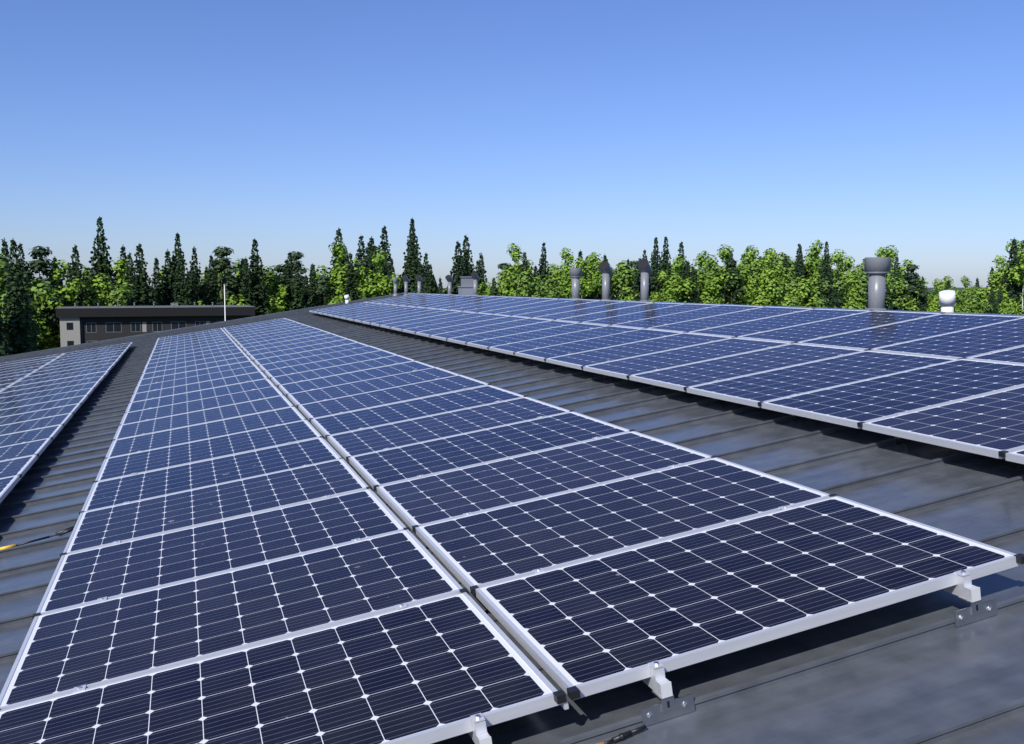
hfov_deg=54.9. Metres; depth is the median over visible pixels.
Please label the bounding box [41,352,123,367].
pv module
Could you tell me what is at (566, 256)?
birch
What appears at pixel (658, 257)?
spruce
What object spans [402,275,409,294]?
vent cowl
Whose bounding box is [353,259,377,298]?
pine
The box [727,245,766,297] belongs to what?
birch
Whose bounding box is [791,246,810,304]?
spruce
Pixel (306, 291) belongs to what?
spruce
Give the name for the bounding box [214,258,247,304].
birch
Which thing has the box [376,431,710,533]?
pv module
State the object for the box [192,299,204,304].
birch
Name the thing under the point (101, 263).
spruce
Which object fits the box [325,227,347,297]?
spruce
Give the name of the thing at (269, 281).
birch
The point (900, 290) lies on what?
birch
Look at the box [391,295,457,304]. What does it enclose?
pv module
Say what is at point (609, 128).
sky
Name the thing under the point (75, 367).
pv module
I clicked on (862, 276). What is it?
birch
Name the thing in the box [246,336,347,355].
pv module
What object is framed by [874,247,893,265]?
birch
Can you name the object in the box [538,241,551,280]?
spruce
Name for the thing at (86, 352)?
pv module
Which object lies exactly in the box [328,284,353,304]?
birch
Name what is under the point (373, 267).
spruce
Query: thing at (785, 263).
spruce
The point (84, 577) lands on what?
pv module
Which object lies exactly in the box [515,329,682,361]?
pv module
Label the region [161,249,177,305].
spruce
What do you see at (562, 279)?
birch
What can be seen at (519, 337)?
pv module
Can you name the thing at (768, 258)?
birch
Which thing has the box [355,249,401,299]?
tree
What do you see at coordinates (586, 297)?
spruce
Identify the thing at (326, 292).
spruce
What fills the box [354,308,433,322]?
pv module
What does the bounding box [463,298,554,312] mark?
pv module
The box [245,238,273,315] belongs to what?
spruce
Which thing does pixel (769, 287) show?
tree
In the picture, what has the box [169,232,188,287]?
spruce
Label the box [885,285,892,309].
spruce
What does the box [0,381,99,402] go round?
pv module
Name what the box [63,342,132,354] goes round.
pv module
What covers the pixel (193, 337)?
pv module
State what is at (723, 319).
pv module
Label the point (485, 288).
birch
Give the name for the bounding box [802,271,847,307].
birch
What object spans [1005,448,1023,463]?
pv module
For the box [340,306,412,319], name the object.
pv module
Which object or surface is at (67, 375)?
pv module
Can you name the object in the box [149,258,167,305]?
spruce
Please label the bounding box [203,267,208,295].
spruce
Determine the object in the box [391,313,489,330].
pv module
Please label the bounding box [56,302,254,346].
neighbour building
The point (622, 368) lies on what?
pv module
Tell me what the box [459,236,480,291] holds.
spruce
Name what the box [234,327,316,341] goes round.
pv module
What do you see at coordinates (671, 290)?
tree
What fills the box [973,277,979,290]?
spruce
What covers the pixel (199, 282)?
spruce
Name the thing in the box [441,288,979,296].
ground
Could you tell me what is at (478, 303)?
pv module
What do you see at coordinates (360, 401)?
pv module
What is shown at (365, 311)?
pv module
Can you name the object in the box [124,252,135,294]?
spruce
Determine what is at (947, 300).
white vent
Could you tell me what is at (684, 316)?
pv module
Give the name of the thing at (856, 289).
birch
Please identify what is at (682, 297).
birch
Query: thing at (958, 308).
birch
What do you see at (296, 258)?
pine
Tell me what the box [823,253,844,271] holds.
birch
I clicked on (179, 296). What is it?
spruce
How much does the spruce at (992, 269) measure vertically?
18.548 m
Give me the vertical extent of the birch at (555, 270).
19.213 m
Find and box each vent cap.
[393,278,397,295]
[569,268,581,298]
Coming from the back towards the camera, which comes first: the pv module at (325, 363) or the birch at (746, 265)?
the birch at (746, 265)
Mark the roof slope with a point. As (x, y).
(920, 669)
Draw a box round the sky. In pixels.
[0,0,1023,287]
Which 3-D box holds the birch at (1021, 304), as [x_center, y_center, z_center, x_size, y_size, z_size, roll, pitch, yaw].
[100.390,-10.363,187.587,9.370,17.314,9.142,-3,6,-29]
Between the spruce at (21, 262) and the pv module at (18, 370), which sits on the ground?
the spruce at (21, 262)
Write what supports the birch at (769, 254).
on the ground
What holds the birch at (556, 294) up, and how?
on the ground
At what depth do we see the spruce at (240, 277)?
142.13 m
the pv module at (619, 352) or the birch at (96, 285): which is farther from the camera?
the birch at (96, 285)
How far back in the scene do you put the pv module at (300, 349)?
15.94 m
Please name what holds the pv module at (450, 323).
on the mounting hardware
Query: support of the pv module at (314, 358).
on the mounting hardware
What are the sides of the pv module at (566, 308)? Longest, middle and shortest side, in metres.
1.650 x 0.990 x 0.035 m
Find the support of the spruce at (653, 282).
on the ground
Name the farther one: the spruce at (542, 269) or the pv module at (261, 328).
the spruce at (542, 269)
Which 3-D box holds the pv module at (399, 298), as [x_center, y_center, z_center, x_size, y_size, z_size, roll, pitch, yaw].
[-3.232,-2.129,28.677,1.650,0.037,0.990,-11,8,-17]
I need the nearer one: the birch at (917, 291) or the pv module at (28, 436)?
the pv module at (28, 436)
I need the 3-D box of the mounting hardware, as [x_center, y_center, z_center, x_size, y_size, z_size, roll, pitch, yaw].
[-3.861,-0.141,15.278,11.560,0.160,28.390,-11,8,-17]
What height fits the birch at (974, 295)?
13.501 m
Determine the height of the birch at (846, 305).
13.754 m
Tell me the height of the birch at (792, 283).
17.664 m
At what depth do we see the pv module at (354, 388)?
10.21 m
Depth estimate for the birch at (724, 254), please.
182.43 m
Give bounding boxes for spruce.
[0,238,39,355]
[0,306,13,356]
[1,238,9,266]
[15,244,29,282]
[20,286,41,350]
[23,265,42,316]
[26,275,40,347]
[38,275,47,317]
[44,293,59,348]
[45,256,62,317]
[63,244,93,305]
[65,264,71,287]
[84,277,90,291]
[88,216,116,289]
[117,244,126,279]
[124,243,159,305]
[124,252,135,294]
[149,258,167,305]
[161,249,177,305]
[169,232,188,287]
[170,248,193,305]
[171,254,175,292]
[186,246,205,303]
[186,263,201,304]
[202,255,220,304]
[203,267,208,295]
[236,257,244,299]
[237,258,257,316]
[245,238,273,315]
[279,259,294,311]
[283,252,295,297]
[289,268,306,310]
[302,274,310,304]
[306,271,322,307]
[307,263,321,302]
[322,294,326,304]
[324,284,331,302]
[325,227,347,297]
[341,252,361,302]
[354,236,365,271]
[364,236,376,278]
[367,250,379,296]
[378,225,397,290]
[378,260,391,296]
[387,258,399,294]
[397,281,403,293]
[399,218,426,280]
[401,225,420,292]
[413,261,425,292]
[423,253,430,279]
[424,264,435,293]
[436,278,444,293]
[443,241,466,294]
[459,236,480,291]
[463,261,468,275]
[474,260,478,273]
[476,253,487,289]
[490,278,499,295]
[516,252,534,296]
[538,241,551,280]
[578,251,585,274]
[580,272,592,298]
[596,258,614,299]
[631,271,640,300]
[640,250,648,282]
[649,237,661,283]
[649,254,661,300]
[657,237,672,297]
[674,242,686,279]
[682,260,692,298]
[685,266,701,302]
[776,256,788,305]
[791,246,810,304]
[792,243,806,277]
[813,241,837,307]
[832,269,844,307]
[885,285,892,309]
[886,255,907,310]
[916,277,927,310]
[917,298,922,310]
[939,280,950,310]
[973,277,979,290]
[986,266,994,298]
[986,286,997,313]
[986,291,997,313]
[996,287,1002,313]
[997,237,1023,311]
[1009,269,1021,306]
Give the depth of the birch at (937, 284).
188.46 m
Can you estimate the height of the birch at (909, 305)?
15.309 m
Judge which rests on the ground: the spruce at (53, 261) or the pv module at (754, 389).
the spruce at (53, 261)
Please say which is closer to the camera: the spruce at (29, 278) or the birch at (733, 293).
the spruce at (29, 278)
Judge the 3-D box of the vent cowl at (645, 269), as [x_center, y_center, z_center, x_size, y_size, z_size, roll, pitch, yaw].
[2.361,-1.565,17.533,0.325,0.900,0.315,-2,5,-18]
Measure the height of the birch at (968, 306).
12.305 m
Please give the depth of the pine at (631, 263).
178.93 m
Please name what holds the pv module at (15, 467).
on the mounting hardware
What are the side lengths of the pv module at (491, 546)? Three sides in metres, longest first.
1.650 x 0.990 x 0.035 m
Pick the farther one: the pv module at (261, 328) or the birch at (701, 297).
the birch at (701, 297)
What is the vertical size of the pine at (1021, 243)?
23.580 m
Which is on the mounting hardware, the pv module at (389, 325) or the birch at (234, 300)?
the pv module at (389, 325)
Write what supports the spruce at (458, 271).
on the ground
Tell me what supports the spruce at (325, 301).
on the ground
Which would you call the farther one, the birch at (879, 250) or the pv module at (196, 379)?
the birch at (879, 250)
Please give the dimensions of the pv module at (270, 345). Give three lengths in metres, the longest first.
1.650 x 0.990 x 0.036 m
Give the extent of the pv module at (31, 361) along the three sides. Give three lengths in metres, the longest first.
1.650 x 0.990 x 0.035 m
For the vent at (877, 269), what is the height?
0.760 m
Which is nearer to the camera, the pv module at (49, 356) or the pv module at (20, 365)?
the pv module at (20, 365)
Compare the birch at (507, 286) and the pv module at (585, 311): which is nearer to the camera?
the pv module at (585, 311)
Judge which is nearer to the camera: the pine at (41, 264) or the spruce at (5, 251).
the pine at (41, 264)
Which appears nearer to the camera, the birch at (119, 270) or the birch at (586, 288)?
the birch at (119, 270)
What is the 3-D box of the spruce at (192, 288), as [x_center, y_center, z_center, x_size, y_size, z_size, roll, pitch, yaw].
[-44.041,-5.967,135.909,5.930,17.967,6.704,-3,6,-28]
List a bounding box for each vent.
[344,295,349,303]
[864,257,890,309]
[939,290,955,311]
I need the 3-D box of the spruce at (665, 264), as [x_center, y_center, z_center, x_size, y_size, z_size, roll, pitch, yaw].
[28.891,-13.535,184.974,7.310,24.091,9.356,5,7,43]
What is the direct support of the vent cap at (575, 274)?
on the roof slope
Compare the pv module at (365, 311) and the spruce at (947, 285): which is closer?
the pv module at (365, 311)
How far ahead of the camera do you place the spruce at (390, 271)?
159.07 m
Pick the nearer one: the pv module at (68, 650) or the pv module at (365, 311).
the pv module at (68, 650)
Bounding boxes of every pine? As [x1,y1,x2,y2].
[19,246,65,330]
[205,246,240,304]
[272,264,290,308]
[287,251,308,287]
[306,276,329,307]
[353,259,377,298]
[497,262,510,277]
[616,260,640,294]
[718,259,746,304]
[901,264,929,310]
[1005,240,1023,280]
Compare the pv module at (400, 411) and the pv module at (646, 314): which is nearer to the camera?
the pv module at (400, 411)
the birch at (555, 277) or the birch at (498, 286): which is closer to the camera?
the birch at (555, 277)
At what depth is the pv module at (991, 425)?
5.21 m
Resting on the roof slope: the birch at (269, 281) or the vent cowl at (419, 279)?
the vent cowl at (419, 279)
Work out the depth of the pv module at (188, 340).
23.10 m
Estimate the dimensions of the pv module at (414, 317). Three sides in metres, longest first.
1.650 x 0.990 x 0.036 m
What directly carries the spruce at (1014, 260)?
on the ground
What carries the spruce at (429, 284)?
on the ground
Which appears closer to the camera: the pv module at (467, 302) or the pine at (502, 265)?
the pv module at (467, 302)
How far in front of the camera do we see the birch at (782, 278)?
184.23 m
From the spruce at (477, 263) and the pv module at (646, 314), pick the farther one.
the spruce at (477, 263)
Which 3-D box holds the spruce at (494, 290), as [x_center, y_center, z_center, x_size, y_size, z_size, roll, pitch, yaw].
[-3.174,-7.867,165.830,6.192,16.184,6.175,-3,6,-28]
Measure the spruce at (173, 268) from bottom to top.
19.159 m
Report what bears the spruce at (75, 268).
on the ground
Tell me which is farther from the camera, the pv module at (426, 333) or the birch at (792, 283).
the birch at (792, 283)
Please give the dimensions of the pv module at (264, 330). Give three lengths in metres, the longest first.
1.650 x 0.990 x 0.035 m
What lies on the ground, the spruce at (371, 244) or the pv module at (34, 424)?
the spruce at (371, 244)
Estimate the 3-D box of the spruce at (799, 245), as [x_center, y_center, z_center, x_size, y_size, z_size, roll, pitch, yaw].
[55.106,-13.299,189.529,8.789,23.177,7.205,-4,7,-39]
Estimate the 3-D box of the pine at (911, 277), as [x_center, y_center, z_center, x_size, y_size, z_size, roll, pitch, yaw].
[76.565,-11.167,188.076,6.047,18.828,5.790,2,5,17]
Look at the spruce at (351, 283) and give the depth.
149.57 m
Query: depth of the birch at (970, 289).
203.22 m
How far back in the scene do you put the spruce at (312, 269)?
160.74 m
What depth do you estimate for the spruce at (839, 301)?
185.09 m
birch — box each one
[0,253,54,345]
[0,282,52,347]
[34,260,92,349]
[77,264,136,280]
[83,273,121,305]
[89,257,134,291]
[90,278,132,305]
[117,282,137,303]
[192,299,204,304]
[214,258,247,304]
[225,265,280,304]
[226,294,249,304]
[264,266,299,297]
[265,284,292,313]
[315,240,363,304]
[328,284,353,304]
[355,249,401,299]
[478,281,491,294]
[484,287,500,295]
[495,278,501,292]
[496,243,534,295]
[499,273,516,295]
[509,267,549,297]
[530,273,563,297]
[535,275,570,298]
[546,263,559,279]
[552,275,568,289]
[553,274,569,288]
[556,247,575,279]
[558,263,589,286]
[562,258,596,298]
[584,252,618,299]
[584,255,601,288]
[586,268,597,297]
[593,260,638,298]
[618,281,640,300]
[649,297,656,301]
[650,291,661,301]
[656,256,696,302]
[658,279,681,302]
[679,283,707,302]
[679,284,697,302]
[687,251,709,302]
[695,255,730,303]
[699,244,747,304]
[722,273,756,303]
[725,261,762,301]
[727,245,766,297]
[727,287,743,304]
[737,273,773,305]
[738,254,757,267]
[755,248,789,304]
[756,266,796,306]
[763,248,787,267]
[765,268,799,306]
[772,252,795,280]
[775,270,808,306]
[788,279,817,306]
[800,294,814,306]
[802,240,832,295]
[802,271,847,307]
[808,254,823,275]
[809,272,823,301]
[820,249,855,279]
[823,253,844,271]
[833,255,854,272]
[834,291,857,308]
[842,273,866,307]
[846,278,867,308]
[851,264,867,295]
[853,267,890,308]
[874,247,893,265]
[882,245,912,286]
[886,275,906,308]
[899,284,918,310]
[908,277,931,309]
[925,297,940,311]
[926,278,943,307]
[932,276,961,304]
[954,290,966,312]
[957,276,974,298]
[959,288,974,299]
[960,292,992,313]
[961,287,998,313]
[963,298,981,312]
[983,271,1007,297]
[987,239,1022,298]
[995,243,1023,314]
[997,298,1017,314]
[1016,290,1023,314]
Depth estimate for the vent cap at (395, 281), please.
33.85 m
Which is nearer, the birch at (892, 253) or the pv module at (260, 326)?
the pv module at (260, 326)
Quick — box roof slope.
[0,293,1023,743]
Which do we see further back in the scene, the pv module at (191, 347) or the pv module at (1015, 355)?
the pv module at (191, 347)
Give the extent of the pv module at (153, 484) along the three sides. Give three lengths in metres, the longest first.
1.650 x 0.990 x 0.035 m
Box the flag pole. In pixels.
[224,284,225,320]
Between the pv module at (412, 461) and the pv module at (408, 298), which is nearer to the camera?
the pv module at (412, 461)
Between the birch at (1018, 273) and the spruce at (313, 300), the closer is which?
the spruce at (313, 300)
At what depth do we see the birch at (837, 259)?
192.67 m
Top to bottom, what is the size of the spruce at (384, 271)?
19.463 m
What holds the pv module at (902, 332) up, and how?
on the mounting hardware
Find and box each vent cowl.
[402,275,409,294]
[415,274,422,293]
[445,275,453,293]
[470,272,479,294]
[599,261,612,299]
[637,259,652,300]
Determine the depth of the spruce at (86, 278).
135.61 m
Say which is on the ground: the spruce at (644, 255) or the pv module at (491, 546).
the spruce at (644, 255)
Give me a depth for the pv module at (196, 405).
10.66 m
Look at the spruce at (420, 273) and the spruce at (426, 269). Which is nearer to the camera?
the spruce at (420, 273)
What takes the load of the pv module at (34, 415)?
on the mounting hardware
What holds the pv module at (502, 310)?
on the mounting hardware
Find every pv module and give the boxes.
[0,353,64,364]
[0,356,58,366]
[0,359,53,369]
[0,362,48,371]
[0,365,43,374]
[0,369,36,377]
[0,371,108,392]
[0,373,30,380]
[0,376,104,397]
[0,377,22,384]
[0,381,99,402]
[0,382,14,388]
[0,387,93,409]
[0,395,87,416]
[0,403,80,425]
[0,413,72,435]
[0,424,62,446]
[0,438,51,461]
[0,455,37,478]
[0,475,19,502]
[0,529,462,709]
[0,592,560,743]
[8,366,111,386]
[17,362,115,381]
[26,359,118,376]
[33,355,121,372]
[36,489,404,614]
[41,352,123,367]
[46,349,126,364]
[53,347,128,360]
[58,344,130,357]
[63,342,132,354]
[63,458,368,553]
[81,437,340,511]
[95,420,321,481]
[105,407,305,457]
[113,395,293,439]
[120,386,282,424]
[125,378,273,412]
[130,371,267,401]
[134,365,260,392]
[137,361,254,385]
[140,356,250,378]
[143,352,246,373]
[145,348,242,367]
[147,345,239,363]
[148,342,236,359]
[150,340,233,355]
[152,337,231,352]
[153,335,229,349]
[154,333,227,346]
[156,330,223,341]
[156,331,225,344]
[157,328,221,339]
[223,318,285,328]
[224,319,289,330]
[226,320,295,333]
[228,322,298,334]
[230,323,304,336]
[232,325,310,339]
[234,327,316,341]
[237,328,323,344]
[240,331,329,349]
[243,333,338,351]
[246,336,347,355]
[250,339,357,359]
[254,342,368,365]
[259,346,382,372]
[264,350,396,377]
[271,355,413,387]
[278,361,433,397]
[287,367,458,406]
[298,375,487,420]
[309,302,367,312]
[311,385,523,437]
[313,303,372,313]
[318,303,379,314]
[323,304,388,315]
[327,397,569,461]
[328,305,395,316]
[334,305,403,317]
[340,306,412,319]
[346,307,420,320]
[348,411,629,491]
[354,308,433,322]
[362,309,444,324]
[366,294,419,302]
[370,294,429,302]
[370,310,460,326]
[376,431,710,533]
[380,294,439,303]
[380,311,472,328]
[384,294,445,303]
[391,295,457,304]
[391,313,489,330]
[400,295,469,305]
[402,314,507,333]
[410,295,478,306]
[415,316,526,336]
[415,457,829,595]
[418,296,493,307]
[428,296,505,308]
[430,318,551,340]
[439,297,522,309]
[447,320,576,344]
[452,297,537,310]
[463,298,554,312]
[466,323,607,349]
[475,496,1020,699]
[478,299,577,313]
[489,326,640,355]
[497,299,599,315]
[513,300,624,317]
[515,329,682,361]
[533,301,652,319]
[546,333,731,369]
[556,303,680,322]
[581,304,718,324]
[583,338,790,379]
[611,305,762,328]
[629,343,864,391]
[646,307,811,331]
[686,350,957,407]
[688,309,867,336]
[737,311,940,342]
[761,359,1023,428]
[798,313,1023,349]
[862,386,1023,458]
[871,317,1023,358]
[966,346,1023,363]
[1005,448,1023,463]
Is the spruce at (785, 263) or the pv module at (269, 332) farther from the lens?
the spruce at (785, 263)
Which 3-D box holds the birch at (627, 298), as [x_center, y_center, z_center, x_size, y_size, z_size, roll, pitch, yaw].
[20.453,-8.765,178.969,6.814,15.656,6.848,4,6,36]
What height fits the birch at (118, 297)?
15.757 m
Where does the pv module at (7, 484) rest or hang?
on the mounting hardware
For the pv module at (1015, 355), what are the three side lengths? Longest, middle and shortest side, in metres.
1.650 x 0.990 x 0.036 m
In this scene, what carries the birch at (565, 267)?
on the ground
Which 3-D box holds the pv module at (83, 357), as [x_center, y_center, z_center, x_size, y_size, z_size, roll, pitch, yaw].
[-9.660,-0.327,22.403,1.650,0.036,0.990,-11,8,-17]
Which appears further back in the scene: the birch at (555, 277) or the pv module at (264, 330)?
the birch at (555, 277)
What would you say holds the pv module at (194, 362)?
on the mounting hardware
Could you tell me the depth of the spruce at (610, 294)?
173.74 m
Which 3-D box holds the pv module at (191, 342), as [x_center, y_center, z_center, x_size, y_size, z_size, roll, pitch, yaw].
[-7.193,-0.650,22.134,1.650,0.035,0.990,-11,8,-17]
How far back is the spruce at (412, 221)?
177.22 m
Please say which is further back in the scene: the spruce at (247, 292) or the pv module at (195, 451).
the spruce at (247, 292)
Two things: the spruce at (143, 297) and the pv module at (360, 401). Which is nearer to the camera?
the pv module at (360, 401)
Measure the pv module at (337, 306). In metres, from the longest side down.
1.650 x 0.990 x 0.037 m
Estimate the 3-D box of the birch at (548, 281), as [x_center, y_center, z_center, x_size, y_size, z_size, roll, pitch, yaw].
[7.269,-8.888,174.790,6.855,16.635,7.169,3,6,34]
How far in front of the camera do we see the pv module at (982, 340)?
7.66 m
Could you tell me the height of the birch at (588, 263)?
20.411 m
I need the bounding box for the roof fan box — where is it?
[457,276,477,294]
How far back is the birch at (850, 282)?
186.99 m
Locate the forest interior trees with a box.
[59,274,915,303]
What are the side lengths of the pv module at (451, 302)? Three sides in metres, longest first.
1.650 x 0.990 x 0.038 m
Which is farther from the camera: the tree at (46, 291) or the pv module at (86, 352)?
the tree at (46, 291)
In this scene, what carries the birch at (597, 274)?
on the ground
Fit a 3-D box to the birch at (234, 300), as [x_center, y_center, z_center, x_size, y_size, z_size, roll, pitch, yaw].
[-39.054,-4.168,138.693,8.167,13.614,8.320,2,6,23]
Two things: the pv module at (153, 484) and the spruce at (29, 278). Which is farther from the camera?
the spruce at (29, 278)
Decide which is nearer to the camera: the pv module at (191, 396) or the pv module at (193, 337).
the pv module at (191, 396)
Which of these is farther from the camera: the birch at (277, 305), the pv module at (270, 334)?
the birch at (277, 305)
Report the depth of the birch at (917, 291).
199.24 m
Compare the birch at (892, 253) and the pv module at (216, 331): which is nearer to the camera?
the pv module at (216, 331)
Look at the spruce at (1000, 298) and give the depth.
189.80 m
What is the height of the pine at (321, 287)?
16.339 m
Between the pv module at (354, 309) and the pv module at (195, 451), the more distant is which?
the pv module at (354, 309)
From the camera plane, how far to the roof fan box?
28.95 m
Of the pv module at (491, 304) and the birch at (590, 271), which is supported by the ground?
the birch at (590, 271)
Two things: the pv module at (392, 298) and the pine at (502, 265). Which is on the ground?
the pine at (502, 265)
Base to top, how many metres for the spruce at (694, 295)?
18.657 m
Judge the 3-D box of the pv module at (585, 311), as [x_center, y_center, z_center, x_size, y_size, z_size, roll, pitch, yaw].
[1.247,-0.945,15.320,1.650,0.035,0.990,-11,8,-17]
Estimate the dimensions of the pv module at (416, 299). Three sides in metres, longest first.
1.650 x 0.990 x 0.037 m
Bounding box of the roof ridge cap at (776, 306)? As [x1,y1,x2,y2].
[401,293,1023,315]
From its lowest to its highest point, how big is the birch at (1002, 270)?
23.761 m
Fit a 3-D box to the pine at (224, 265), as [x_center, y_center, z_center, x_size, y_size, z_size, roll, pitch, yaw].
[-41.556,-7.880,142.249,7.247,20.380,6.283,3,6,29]
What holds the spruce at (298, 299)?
on the ground
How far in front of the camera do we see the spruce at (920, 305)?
188.42 m
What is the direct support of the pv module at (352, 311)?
on the mounting hardware
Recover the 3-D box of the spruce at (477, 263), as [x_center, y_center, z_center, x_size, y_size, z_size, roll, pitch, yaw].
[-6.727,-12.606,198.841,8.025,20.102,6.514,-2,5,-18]
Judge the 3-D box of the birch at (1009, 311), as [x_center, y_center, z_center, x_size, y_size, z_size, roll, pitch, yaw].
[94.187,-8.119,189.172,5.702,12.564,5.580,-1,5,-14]
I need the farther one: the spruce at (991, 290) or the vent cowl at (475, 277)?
the spruce at (991, 290)
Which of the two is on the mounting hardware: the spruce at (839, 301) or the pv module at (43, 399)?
the pv module at (43, 399)
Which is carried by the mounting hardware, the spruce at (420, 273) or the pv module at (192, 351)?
the pv module at (192, 351)
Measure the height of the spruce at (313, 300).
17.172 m
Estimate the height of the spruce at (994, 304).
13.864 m
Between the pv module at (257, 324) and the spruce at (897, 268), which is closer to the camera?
the pv module at (257, 324)
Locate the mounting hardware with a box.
[0,293,1023,743]
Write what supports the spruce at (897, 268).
on the ground
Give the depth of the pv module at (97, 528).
5.84 m
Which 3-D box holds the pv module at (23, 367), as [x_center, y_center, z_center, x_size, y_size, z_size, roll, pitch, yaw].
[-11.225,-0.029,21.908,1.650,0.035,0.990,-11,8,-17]
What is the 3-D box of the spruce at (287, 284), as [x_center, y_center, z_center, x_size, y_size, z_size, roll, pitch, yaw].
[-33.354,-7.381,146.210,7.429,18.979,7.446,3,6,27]
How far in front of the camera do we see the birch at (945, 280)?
191.50 m
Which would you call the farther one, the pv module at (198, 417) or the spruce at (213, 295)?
the spruce at (213, 295)
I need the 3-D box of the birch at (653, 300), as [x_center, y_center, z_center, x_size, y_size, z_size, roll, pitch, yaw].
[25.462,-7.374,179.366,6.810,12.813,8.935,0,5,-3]
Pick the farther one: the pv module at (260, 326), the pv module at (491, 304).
the pv module at (260, 326)
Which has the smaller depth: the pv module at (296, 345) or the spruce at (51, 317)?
the pv module at (296, 345)
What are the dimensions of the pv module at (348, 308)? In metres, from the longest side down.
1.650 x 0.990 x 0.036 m
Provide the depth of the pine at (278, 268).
148.96 m
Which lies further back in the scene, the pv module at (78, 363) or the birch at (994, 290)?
the birch at (994, 290)
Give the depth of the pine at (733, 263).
181.50 m
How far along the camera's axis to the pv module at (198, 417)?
9.69 m
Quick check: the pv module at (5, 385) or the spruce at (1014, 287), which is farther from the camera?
the spruce at (1014, 287)
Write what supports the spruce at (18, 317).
on the ground
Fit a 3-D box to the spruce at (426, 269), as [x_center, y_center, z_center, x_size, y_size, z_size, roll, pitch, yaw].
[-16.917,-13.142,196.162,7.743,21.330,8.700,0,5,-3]
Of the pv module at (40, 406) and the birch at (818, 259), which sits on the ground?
the birch at (818, 259)
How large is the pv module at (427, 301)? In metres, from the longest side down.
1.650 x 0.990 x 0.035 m
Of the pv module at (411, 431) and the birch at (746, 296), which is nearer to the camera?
the pv module at (411, 431)
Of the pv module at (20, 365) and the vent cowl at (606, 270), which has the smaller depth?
the vent cowl at (606, 270)
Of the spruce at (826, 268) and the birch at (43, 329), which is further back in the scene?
the spruce at (826, 268)
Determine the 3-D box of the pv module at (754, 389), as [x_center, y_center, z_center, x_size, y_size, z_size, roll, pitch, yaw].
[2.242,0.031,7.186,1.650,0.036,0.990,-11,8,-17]
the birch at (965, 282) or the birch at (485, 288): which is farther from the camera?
the birch at (965, 282)
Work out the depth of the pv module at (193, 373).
14.52 m
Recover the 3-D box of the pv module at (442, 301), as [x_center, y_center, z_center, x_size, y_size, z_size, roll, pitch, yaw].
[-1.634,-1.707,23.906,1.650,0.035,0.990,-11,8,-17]
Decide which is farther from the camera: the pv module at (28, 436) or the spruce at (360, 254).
the spruce at (360, 254)
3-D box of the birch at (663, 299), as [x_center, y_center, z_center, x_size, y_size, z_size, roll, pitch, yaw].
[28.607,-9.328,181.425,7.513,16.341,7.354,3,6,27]
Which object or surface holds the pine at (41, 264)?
on the ground
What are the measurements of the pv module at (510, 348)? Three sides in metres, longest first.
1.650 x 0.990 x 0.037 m
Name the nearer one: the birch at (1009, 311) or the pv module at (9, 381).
the pv module at (9, 381)
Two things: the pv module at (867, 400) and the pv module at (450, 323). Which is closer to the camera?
the pv module at (867, 400)
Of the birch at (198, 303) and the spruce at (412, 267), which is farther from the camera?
the spruce at (412, 267)
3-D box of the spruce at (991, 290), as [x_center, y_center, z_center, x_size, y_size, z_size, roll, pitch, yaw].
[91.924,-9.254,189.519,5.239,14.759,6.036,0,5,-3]
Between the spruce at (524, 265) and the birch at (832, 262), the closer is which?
the spruce at (524, 265)
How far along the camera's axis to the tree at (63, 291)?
120.11 m
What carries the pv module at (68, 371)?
on the mounting hardware
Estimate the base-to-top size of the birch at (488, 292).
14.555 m
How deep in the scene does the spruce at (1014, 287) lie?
190.19 m
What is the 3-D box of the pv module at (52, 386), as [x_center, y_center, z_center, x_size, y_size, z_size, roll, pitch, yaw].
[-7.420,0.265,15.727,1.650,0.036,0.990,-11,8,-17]
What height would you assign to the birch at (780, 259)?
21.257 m
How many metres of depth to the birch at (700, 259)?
191.13 m
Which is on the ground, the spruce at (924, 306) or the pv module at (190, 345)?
the spruce at (924, 306)
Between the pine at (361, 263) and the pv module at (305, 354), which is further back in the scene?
the pine at (361, 263)
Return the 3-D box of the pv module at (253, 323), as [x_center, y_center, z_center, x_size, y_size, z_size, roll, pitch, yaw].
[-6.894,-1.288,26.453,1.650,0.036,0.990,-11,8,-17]
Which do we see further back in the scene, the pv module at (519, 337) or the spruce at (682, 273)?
the spruce at (682, 273)
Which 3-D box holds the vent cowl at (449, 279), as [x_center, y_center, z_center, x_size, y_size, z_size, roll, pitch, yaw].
[-1.917,-2.620,30.296,0.247,0.746,0.312,1,5,15]
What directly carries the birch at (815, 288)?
on the ground
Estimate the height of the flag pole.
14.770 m
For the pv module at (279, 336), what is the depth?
19.78 m
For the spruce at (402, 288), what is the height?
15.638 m
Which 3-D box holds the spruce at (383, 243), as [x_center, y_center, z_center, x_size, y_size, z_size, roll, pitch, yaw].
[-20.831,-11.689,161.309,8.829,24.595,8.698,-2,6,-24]
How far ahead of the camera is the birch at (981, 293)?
192.51 m
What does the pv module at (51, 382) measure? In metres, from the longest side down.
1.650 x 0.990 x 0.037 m
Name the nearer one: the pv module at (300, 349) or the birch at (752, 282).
the pv module at (300, 349)
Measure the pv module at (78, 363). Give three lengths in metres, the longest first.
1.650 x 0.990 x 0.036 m
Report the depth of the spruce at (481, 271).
174.96 m
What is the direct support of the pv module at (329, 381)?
on the mounting hardware
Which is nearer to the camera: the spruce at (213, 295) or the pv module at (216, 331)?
the pv module at (216, 331)
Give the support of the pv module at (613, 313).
on the mounting hardware
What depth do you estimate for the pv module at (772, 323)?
10.53 m
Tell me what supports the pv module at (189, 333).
on the mounting hardware

